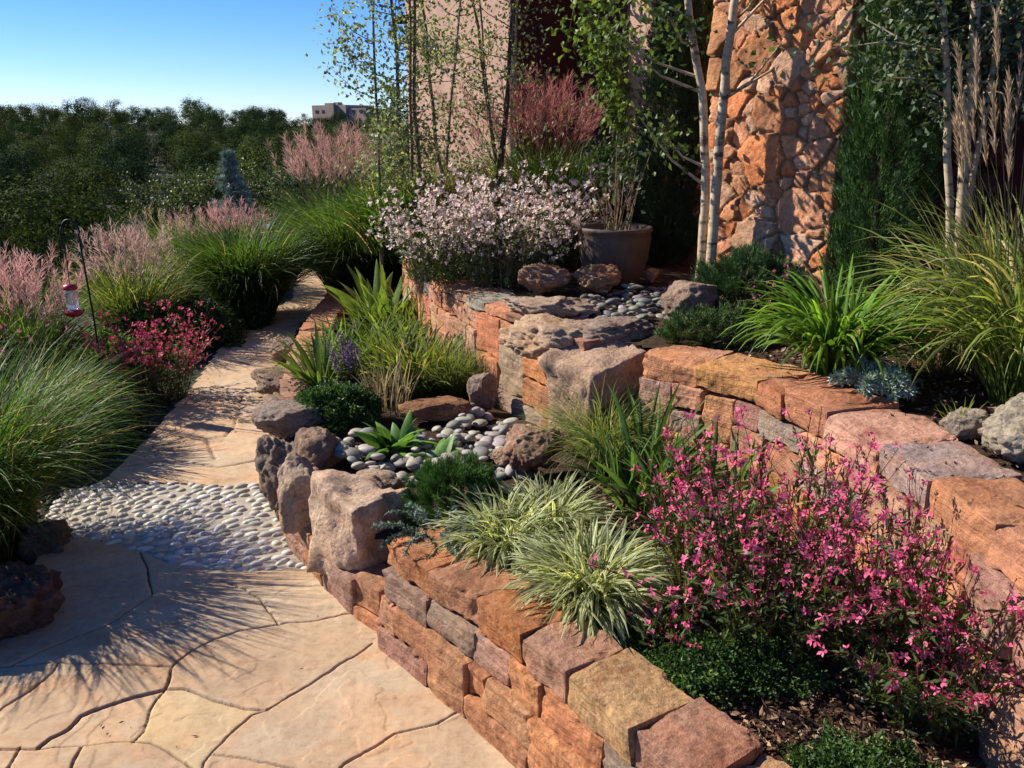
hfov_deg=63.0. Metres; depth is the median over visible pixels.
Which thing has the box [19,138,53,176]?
juniper tree
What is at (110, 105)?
juniper tree
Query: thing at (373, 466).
river pebble
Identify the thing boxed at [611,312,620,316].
river pebble
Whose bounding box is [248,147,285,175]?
juniper tree
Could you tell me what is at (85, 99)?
juniper tree
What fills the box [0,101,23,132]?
juniper tree
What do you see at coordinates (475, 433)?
river pebble
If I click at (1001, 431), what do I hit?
boulder
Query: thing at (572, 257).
gaura
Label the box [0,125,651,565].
ground
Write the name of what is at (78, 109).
juniper tree
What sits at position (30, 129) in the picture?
juniper tree
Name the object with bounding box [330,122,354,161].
juniper tree
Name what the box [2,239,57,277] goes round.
juniper tree
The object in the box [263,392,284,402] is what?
boulder
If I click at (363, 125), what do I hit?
juniper tree
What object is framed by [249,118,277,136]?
juniper tree
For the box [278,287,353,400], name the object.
edging wall
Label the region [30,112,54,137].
juniper tree
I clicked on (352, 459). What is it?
river pebble
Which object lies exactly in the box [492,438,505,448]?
river pebble
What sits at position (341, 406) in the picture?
cushion plant
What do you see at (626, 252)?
clay pot
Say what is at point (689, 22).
aspen tree
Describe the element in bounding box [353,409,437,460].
broadleaf plant
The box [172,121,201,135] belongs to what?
juniper tree
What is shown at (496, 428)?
river pebble
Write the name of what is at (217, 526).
cobble band
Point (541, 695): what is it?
retaining wall
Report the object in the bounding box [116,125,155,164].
juniper tree
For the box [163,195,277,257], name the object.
plume grass
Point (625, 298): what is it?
river pebble
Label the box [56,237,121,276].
juniper tree
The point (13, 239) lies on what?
juniper tree
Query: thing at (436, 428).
river pebble
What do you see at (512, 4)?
aspen tree
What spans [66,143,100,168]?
juniper tree
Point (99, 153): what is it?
juniper tree
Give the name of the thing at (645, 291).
river pebble
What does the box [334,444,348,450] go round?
river pebble
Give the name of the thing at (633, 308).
river pebble
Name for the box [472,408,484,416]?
river pebble
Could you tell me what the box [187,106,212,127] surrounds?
juniper tree
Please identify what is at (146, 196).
bushy tree
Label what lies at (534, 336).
ledge rock
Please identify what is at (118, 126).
juniper tree
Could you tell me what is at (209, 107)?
juniper tree
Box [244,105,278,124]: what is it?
juniper tree
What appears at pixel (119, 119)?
juniper tree
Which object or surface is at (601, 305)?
river pebble
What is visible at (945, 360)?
maiden grass
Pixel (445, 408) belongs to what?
boulder
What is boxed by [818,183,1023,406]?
maiden grass
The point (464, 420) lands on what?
river pebble
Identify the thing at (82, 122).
juniper tree
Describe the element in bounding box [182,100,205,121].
juniper tree
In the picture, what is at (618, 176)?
potted shrub
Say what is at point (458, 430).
river pebble
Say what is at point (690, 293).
boulder
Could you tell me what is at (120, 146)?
juniper tree
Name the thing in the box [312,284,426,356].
strappy plant
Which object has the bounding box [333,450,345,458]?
river pebble
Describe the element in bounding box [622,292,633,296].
river pebble
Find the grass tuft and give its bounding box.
[934,395,986,417]
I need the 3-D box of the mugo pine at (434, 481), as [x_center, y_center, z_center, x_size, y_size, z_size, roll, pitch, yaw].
[-0.185,0.360,2.903,0.430,0.290,0.408,6,18,20]
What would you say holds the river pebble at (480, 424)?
on the river pebble at (478, 420)
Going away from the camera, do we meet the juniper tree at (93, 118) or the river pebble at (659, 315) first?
the river pebble at (659, 315)
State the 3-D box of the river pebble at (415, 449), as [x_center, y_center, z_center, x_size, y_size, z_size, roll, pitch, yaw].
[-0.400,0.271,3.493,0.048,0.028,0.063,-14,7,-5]
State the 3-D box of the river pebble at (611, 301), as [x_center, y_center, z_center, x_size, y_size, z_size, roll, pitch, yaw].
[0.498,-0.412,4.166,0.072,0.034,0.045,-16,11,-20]
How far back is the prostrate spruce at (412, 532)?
2.69 m
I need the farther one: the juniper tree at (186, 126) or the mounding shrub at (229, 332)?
the juniper tree at (186, 126)
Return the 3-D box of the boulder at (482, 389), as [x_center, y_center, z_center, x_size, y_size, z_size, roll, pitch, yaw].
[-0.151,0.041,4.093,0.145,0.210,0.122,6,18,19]
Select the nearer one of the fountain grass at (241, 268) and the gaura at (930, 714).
the gaura at (930, 714)
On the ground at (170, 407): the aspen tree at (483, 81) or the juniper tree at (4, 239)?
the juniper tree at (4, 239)
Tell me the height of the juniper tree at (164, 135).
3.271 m
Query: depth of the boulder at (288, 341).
5.94 m
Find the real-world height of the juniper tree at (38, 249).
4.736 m
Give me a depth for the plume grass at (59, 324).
5.03 m
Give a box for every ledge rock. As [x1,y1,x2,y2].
[498,312,585,358]
[502,296,599,316]
[580,315,654,345]
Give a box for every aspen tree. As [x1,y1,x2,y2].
[305,0,461,264]
[336,0,473,265]
[382,0,506,193]
[429,0,555,241]
[438,0,577,252]
[578,0,717,277]
[706,0,793,283]
[788,0,986,340]
[864,0,1023,345]
[875,0,1023,246]
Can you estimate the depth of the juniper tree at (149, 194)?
48.86 m
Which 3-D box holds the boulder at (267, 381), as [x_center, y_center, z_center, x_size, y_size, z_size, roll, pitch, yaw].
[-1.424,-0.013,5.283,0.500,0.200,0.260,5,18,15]
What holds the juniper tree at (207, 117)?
on the ground at (170, 407)
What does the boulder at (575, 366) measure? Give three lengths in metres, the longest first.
0.454 x 0.410 x 0.345 m
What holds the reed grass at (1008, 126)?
on the bed at (668, 274)
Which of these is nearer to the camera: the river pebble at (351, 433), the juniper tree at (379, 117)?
the river pebble at (351, 433)
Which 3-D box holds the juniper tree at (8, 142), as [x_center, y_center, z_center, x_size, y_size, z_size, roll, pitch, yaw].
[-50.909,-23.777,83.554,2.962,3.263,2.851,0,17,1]
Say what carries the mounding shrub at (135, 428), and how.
on the ground at (170, 407)
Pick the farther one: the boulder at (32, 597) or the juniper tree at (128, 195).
the juniper tree at (128, 195)
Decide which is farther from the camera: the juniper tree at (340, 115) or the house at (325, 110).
the house at (325, 110)
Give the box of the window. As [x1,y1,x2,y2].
[622,0,706,135]
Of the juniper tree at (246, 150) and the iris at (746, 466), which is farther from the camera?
the juniper tree at (246, 150)
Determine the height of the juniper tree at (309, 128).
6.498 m
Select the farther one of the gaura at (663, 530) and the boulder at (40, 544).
the boulder at (40, 544)
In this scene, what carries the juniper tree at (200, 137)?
on the ground at (170, 407)
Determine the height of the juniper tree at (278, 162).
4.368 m
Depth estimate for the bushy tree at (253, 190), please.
25.67 m
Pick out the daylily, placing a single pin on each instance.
(825, 344)
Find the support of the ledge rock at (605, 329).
on the retaining wall at (481, 315)
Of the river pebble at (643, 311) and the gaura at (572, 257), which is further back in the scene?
the gaura at (572, 257)
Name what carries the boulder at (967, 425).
on the bed at (668, 274)
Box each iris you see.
[260,331,342,377]
[266,315,376,386]
[554,380,774,514]
[594,417,818,552]
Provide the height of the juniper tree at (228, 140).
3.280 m
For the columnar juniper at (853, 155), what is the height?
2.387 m
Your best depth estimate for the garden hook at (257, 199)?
8.72 m
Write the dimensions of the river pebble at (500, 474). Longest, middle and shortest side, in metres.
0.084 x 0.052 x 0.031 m
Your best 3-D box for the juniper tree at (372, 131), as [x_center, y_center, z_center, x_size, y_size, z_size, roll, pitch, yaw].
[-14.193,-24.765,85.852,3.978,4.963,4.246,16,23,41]
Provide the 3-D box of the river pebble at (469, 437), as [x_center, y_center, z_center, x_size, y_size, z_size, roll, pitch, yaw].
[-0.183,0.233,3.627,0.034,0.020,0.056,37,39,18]
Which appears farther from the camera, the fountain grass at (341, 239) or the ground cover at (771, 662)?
the fountain grass at (341, 239)
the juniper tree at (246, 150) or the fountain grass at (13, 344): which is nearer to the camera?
the fountain grass at (13, 344)
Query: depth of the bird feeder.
4.80 m
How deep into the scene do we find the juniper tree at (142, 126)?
95.31 m
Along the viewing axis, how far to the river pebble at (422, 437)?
3.61 m
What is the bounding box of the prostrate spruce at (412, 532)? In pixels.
[371,500,487,561]
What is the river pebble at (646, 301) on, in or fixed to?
on the river pebble at (641, 305)
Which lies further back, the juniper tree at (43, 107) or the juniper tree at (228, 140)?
the juniper tree at (43, 107)
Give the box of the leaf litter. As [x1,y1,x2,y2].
[62,284,438,747]
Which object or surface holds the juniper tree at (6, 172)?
on the ground at (170, 407)
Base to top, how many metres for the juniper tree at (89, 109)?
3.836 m
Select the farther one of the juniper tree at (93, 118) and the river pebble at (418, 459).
the juniper tree at (93, 118)
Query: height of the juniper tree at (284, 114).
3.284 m
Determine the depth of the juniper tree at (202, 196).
51.70 m
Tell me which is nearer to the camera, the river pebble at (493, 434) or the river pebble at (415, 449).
the river pebble at (415, 449)
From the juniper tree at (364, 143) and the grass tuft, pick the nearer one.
the grass tuft
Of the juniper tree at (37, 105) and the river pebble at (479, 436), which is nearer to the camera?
the river pebble at (479, 436)
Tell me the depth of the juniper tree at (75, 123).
100.19 m
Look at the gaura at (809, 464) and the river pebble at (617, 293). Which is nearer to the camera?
the gaura at (809, 464)
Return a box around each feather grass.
[401,328,491,397]
[501,368,691,495]
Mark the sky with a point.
(230, 55)
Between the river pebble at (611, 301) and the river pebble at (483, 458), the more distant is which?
the river pebble at (611, 301)
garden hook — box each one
[59,219,105,393]
[256,192,265,221]
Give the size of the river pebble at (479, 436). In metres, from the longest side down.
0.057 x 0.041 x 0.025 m
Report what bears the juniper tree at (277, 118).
on the ground at (170, 407)
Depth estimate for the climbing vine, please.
6.37 m
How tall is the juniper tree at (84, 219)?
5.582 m
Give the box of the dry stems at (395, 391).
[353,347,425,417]
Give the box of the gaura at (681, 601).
[644,522,733,622]
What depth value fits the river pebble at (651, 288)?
4.63 m
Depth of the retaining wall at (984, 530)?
2.37 m
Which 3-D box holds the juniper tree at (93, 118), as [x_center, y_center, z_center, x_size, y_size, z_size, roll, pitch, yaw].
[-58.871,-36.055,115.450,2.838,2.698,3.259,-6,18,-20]
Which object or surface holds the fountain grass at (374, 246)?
on the bed at (668, 274)
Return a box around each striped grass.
[419,477,581,578]
[475,468,639,553]
[496,505,698,650]
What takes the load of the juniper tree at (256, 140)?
on the ground at (170, 407)
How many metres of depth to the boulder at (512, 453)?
3.28 m
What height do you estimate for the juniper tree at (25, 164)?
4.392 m
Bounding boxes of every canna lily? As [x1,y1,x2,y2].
[320,253,406,309]
[327,275,415,338]
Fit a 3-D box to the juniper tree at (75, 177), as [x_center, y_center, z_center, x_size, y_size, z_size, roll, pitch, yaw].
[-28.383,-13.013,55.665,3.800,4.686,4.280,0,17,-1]
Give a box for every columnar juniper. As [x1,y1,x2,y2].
[629,0,711,267]
[819,0,963,316]
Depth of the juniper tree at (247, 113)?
116.85 m
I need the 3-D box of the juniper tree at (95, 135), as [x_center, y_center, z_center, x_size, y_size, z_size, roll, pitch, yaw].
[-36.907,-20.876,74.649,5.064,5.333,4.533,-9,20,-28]
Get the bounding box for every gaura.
[0,300,79,383]
[66,299,223,405]
[365,172,500,285]
[414,159,613,290]
[465,160,641,267]
[585,399,931,673]
[626,584,709,658]
[630,414,795,619]
[644,522,733,622]
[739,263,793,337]
[744,437,1023,692]
[782,408,935,554]
[806,498,1023,750]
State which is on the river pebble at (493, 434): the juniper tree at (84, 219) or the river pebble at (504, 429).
the river pebble at (504, 429)
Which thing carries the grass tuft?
on the bed at (668, 274)
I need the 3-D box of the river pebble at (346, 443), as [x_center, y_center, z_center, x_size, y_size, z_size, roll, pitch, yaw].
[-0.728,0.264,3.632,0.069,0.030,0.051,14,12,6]
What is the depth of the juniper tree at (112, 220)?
44.50 m
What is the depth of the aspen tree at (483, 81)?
5.64 m
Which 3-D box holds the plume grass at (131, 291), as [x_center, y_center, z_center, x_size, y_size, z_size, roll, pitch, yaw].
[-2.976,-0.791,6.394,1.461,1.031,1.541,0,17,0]
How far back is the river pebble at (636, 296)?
4.33 m
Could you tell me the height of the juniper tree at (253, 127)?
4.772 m
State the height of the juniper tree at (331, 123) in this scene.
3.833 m
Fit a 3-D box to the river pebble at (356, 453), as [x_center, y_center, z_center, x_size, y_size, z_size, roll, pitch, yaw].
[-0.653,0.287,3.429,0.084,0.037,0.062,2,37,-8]
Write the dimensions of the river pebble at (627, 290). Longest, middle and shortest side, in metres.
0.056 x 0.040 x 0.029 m
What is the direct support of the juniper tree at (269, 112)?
on the ground at (170, 407)
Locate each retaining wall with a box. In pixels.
[277,488,390,633]
[377,525,791,767]
[402,252,602,444]
[635,344,1023,767]
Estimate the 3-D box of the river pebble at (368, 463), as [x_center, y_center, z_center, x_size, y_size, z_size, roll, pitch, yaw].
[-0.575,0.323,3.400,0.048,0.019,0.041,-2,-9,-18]
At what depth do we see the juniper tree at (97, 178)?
46.77 m
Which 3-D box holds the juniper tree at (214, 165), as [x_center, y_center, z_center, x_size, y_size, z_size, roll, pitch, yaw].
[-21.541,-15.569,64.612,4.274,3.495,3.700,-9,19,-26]
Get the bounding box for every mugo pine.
[395,446,508,528]
[690,240,815,321]
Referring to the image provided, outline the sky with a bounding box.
[0,0,407,125]
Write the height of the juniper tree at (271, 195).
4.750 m
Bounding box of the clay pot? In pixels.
[577,222,652,287]
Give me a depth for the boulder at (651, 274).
4.76 m
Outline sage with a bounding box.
[324,333,364,386]
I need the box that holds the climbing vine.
[506,0,714,154]
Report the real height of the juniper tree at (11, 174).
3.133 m
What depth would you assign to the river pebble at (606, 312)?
4.01 m
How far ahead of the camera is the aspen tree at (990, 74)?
3.26 m
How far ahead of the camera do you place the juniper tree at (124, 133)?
91.05 m
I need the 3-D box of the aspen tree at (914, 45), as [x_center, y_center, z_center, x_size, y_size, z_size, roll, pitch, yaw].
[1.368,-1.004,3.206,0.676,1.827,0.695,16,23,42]
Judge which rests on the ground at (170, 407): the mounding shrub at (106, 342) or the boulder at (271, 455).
the mounding shrub at (106, 342)
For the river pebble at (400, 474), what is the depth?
3.27 m
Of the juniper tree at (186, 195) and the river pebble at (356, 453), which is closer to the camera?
the river pebble at (356, 453)
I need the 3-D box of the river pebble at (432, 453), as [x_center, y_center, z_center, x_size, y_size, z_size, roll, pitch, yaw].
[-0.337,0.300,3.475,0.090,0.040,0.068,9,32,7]
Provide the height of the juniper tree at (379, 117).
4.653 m
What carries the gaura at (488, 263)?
on the bed at (668, 274)
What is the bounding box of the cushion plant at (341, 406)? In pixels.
[293,374,385,438]
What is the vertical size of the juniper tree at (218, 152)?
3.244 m
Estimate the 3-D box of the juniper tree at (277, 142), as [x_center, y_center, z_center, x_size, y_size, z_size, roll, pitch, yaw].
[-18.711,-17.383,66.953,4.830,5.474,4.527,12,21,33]
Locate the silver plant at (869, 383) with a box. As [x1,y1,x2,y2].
[827,354,920,403]
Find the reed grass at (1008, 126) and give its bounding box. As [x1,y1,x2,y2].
[869,6,1023,381]
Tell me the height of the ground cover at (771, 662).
0.108 m
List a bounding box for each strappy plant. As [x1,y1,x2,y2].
[286,309,431,381]
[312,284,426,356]
[321,309,482,398]
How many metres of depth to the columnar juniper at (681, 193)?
5.04 m
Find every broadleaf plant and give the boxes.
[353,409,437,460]
[409,430,461,472]
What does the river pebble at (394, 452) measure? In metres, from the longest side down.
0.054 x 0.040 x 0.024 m
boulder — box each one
[0,560,65,640]
[15,519,71,561]
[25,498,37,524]
[250,362,298,394]
[251,399,325,438]
[254,434,294,520]
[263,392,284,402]
[269,337,295,362]
[277,452,320,533]
[293,426,343,469]
[306,469,409,581]
[355,468,405,489]
[398,395,473,420]
[467,372,497,411]
[488,447,508,466]
[502,423,560,472]
[517,263,572,294]
[538,337,646,443]
[572,264,621,293]
[645,267,658,282]
[660,280,718,318]
[939,407,988,440]
[978,392,1023,465]
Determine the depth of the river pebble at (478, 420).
3.85 m
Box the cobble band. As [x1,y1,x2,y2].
[44,481,306,571]
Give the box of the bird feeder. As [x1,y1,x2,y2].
[62,248,84,316]
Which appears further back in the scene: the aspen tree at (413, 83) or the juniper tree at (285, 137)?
the juniper tree at (285, 137)
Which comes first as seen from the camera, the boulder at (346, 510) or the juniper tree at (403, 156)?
the boulder at (346, 510)
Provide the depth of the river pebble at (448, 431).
3.72 m
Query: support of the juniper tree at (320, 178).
on the ground at (170, 407)
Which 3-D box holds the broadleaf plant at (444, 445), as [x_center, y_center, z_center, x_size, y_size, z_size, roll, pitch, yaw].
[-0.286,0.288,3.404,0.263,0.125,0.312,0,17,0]
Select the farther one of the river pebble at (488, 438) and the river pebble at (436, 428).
the river pebble at (436, 428)
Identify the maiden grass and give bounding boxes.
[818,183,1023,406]
[835,229,1002,375]
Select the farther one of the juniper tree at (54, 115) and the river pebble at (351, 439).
the juniper tree at (54, 115)
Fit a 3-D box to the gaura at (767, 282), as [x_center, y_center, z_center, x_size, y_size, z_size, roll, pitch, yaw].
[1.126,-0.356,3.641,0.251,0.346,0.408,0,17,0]
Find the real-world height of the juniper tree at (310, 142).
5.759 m
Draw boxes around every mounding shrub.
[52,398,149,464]
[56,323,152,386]
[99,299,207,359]
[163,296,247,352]
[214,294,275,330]
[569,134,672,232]
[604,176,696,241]
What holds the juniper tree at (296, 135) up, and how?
on the ground at (170, 407)
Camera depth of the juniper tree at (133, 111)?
128.67 m
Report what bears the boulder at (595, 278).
on the bed at (668, 274)
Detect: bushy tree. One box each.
[111,169,198,229]
[131,163,264,230]
[204,144,294,233]
[250,149,367,228]
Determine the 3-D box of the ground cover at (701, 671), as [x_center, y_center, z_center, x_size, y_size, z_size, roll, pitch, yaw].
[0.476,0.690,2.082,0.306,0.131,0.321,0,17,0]
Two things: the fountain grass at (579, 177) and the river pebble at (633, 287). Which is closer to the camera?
the river pebble at (633, 287)
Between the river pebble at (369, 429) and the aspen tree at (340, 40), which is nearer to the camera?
the river pebble at (369, 429)
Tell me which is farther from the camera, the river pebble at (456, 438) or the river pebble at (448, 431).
the river pebble at (448, 431)
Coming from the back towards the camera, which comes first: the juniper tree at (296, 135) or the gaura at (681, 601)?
the juniper tree at (296, 135)
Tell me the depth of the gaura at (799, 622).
2.10 m
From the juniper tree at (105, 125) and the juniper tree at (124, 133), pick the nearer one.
the juniper tree at (124, 133)
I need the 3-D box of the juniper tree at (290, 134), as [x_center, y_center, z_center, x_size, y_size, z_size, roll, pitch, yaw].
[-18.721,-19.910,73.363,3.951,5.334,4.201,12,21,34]
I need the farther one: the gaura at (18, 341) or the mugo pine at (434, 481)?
the gaura at (18, 341)
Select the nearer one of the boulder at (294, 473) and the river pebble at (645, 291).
the boulder at (294, 473)
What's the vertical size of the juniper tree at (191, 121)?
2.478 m
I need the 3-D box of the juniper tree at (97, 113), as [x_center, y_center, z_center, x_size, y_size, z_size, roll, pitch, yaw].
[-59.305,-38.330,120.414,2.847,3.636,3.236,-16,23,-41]
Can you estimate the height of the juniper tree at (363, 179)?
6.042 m
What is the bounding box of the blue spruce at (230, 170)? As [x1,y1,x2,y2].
[210,149,261,231]
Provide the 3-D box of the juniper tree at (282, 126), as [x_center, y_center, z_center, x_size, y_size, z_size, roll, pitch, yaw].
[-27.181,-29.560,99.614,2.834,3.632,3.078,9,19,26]
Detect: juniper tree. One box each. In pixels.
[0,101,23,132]
[0,104,24,138]
[0,130,14,159]
[0,131,19,151]
[0,142,54,194]
[0,144,45,177]
[0,157,21,202]
[0,165,20,189]
[0,168,128,321]
[0,182,54,250]
[0,212,57,325]
[0,217,28,254]
[1,187,23,240]
[2,112,37,147]
[2,224,75,274]
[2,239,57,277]
[9,131,48,155]
[10,122,47,152]
[13,104,40,124]
[15,101,40,124]
[15,182,72,231]
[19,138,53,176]
[28,132,64,163]
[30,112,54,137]
[31,155,107,207]
[34,102,63,125]
[36,122,82,182]
[37,254,113,285]
[44,105,66,128]
[47,125,90,160]
[53,112,87,148]
[54,154,118,207]
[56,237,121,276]
[58,107,93,134]
[60,164,144,235]
[61,96,92,119]
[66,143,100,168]
[71,119,120,169]
[72,143,138,195]
[73,116,90,130]
[77,114,96,127]
[79,96,100,120]
[81,121,114,141]
[83,105,108,123]
[91,107,111,125]
[95,130,149,179]
[97,208,141,235]
[98,152,156,195]
[98,206,201,279]
[101,98,132,130]
[102,131,165,186]
[102,200,160,247]
[106,104,130,132]
[107,206,190,269]
[111,124,141,148]
[111,181,157,215]
[112,123,133,139]
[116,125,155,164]
[119,174,189,217]
[122,121,152,143]
[127,103,146,125]
[129,112,148,129]
[142,106,165,122]
[144,114,167,133]
[145,117,159,132]
[147,131,176,157]
[150,138,174,161]
[155,113,187,136]
[156,119,186,145]
[157,135,208,185]
[158,106,181,125]
[163,131,209,174]
[164,123,213,162]
[166,180,198,212]
[167,161,225,200]
[170,144,221,190]
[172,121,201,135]
[177,94,209,122]
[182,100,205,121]
[183,118,197,126]
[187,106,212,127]
[190,184,225,217]
[192,112,222,134]
[192,119,228,154]
[201,102,213,114]
[204,128,231,150]
[206,161,253,180]
[207,107,228,123]
[209,118,228,135]
[209,146,240,168]
[214,137,249,168]
[217,111,236,132]
[222,123,244,146]
[229,108,245,124]
[229,117,274,147]
[235,139,271,171]
[237,131,276,163]
[238,158,265,213]
[239,128,272,150]
[240,105,263,123]
[241,129,279,162]
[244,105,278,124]
[246,133,304,190]
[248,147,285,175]
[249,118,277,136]
[250,120,289,147]
[252,168,312,225]
[263,154,303,177]
[264,107,278,120]
[265,111,289,125]
[270,109,287,122]
[272,121,290,144]
[274,131,290,154]
[278,116,302,142]
[282,126,317,174]
[284,123,313,163]
[285,119,343,176]
[290,131,341,186]
[291,129,333,148]
[295,112,311,128]
[303,165,339,197]
[313,116,337,133]
[325,121,349,135]
[326,139,374,197]
[330,110,348,125]
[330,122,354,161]
[333,119,358,131]
[333,122,366,138]
[336,167,381,196]
[347,133,383,162]
[355,121,373,134]
[360,118,393,158]
[367,109,396,127]
[381,141,409,166]
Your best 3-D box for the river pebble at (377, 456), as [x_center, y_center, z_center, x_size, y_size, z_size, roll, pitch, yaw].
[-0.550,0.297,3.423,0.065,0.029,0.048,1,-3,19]
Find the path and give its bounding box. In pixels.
[0,269,513,767]
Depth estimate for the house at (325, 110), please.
142.31 m
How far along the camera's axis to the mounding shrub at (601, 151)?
5.95 m
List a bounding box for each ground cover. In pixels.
[596,610,657,660]
[647,629,765,713]
[655,300,778,349]
[711,623,835,705]
[777,718,946,767]
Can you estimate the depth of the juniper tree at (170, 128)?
93.84 m
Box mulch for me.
[14,291,1023,767]
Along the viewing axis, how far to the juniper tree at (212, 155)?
65.14 m
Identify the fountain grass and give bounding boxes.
[0,319,62,394]
[0,322,186,565]
[0,328,160,457]
[114,209,253,266]
[148,205,365,316]
[235,183,402,295]
[295,168,468,255]
[350,153,545,249]
[464,136,666,247]
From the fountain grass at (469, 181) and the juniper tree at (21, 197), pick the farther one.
the juniper tree at (21, 197)
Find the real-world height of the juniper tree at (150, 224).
2.234 m
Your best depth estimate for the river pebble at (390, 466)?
3.40 m
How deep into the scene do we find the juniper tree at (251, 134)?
85.67 m
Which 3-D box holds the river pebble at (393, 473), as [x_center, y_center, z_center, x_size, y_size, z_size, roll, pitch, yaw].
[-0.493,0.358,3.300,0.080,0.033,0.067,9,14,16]
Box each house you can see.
[312,102,390,125]
[395,0,1023,312]
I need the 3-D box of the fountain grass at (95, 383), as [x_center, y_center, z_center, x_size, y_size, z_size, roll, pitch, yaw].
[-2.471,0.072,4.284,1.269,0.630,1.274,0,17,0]
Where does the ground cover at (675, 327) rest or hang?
on the bed at (668, 274)
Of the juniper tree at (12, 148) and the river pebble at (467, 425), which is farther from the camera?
the juniper tree at (12, 148)
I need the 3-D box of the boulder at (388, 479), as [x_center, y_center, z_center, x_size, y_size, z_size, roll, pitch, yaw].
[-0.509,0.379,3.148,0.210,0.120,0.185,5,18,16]
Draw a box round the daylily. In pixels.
[720,244,962,388]
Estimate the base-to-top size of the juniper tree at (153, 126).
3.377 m
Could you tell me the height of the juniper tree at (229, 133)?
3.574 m
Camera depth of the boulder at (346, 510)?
2.91 m
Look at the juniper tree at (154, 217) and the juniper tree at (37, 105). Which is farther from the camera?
the juniper tree at (37, 105)
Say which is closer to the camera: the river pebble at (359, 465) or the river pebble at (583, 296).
the river pebble at (359, 465)
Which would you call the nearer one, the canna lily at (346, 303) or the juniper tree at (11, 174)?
the canna lily at (346, 303)
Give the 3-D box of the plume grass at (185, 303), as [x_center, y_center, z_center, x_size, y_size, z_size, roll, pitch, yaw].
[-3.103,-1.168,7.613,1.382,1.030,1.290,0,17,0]
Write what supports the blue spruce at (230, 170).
on the ground at (170, 407)
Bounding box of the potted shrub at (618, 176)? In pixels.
[563,110,672,229]
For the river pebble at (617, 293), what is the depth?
4.46 m
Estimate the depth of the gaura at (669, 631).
2.15 m
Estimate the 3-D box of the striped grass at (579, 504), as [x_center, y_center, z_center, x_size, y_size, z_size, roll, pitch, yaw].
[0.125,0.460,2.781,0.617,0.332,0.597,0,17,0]
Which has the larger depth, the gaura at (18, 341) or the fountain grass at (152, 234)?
the fountain grass at (152, 234)
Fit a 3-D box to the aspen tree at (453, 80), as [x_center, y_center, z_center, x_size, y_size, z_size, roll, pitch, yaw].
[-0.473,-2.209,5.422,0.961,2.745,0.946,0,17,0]
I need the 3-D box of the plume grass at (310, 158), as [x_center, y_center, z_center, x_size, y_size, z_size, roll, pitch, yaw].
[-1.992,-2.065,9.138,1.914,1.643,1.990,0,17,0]
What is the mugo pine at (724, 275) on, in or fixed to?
on the bed at (668, 274)
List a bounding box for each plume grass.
[0,239,131,378]
[29,211,212,339]
[104,202,217,312]
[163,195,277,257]
[254,121,390,234]
[313,112,440,282]
[434,65,610,233]
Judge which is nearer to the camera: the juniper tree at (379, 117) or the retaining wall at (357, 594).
the retaining wall at (357, 594)
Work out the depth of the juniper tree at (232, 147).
72.99 m
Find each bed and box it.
[442,221,1023,482]
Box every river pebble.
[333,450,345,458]
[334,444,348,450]
[340,441,351,446]
[343,437,354,442]
[345,448,362,458]
[347,456,356,462]
[348,429,359,436]
[351,461,365,469]
[358,445,375,455]
[360,427,375,432]
[364,465,379,468]
[365,461,376,465]
[370,453,384,459]
[378,462,396,470]
[383,470,396,476]
[389,449,399,453]
[390,453,401,460]
[393,458,408,467]
[397,471,407,479]
[406,456,422,470]
[406,461,418,468]
[411,446,421,452]
[416,434,427,440]
[418,440,425,444]
[425,450,434,457]
[432,426,441,431]
[436,433,444,438]
[441,428,453,436]
[446,420,461,429]
[448,436,459,440]
[455,416,472,423]
[455,429,462,432]
[459,433,469,442]
[460,449,472,456]
[462,423,471,428]
[463,445,472,449]
[465,414,474,420]
[465,434,474,440]
[468,407,479,413]
[468,430,477,435]
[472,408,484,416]
[472,419,487,426]
[473,446,489,457]
[474,441,492,448]
[475,421,484,426]
[475,434,483,439]
[478,456,487,460]
[480,436,492,442]
[483,412,492,420]
[488,431,503,438]
[492,425,502,431]
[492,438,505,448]
[494,435,505,439]
[496,472,506,479]
[499,424,508,434]
[503,417,518,424]
[505,463,517,477]
[514,470,533,480]
[579,314,588,317]
[580,294,587,298]
[587,294,595,299]
[592,312,600,316]
[596,302,605,309]
[602,310,610,315]
[605,298,617,304]
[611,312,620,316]
[613,291,621,295]
[618,307,628,313]
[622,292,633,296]
[622,296,629,301]
[624,288,632,292]
[628,285,638,288]
[629,305,638,310]
[632,295,643,298]
[636,302,646,307]
[636,309,648,313]
[638,298,651,304]
[639,289,649,293]
[646,308,657,311]
[647,286,656,289]
[650,293,659,297]
[655,313,663,317]

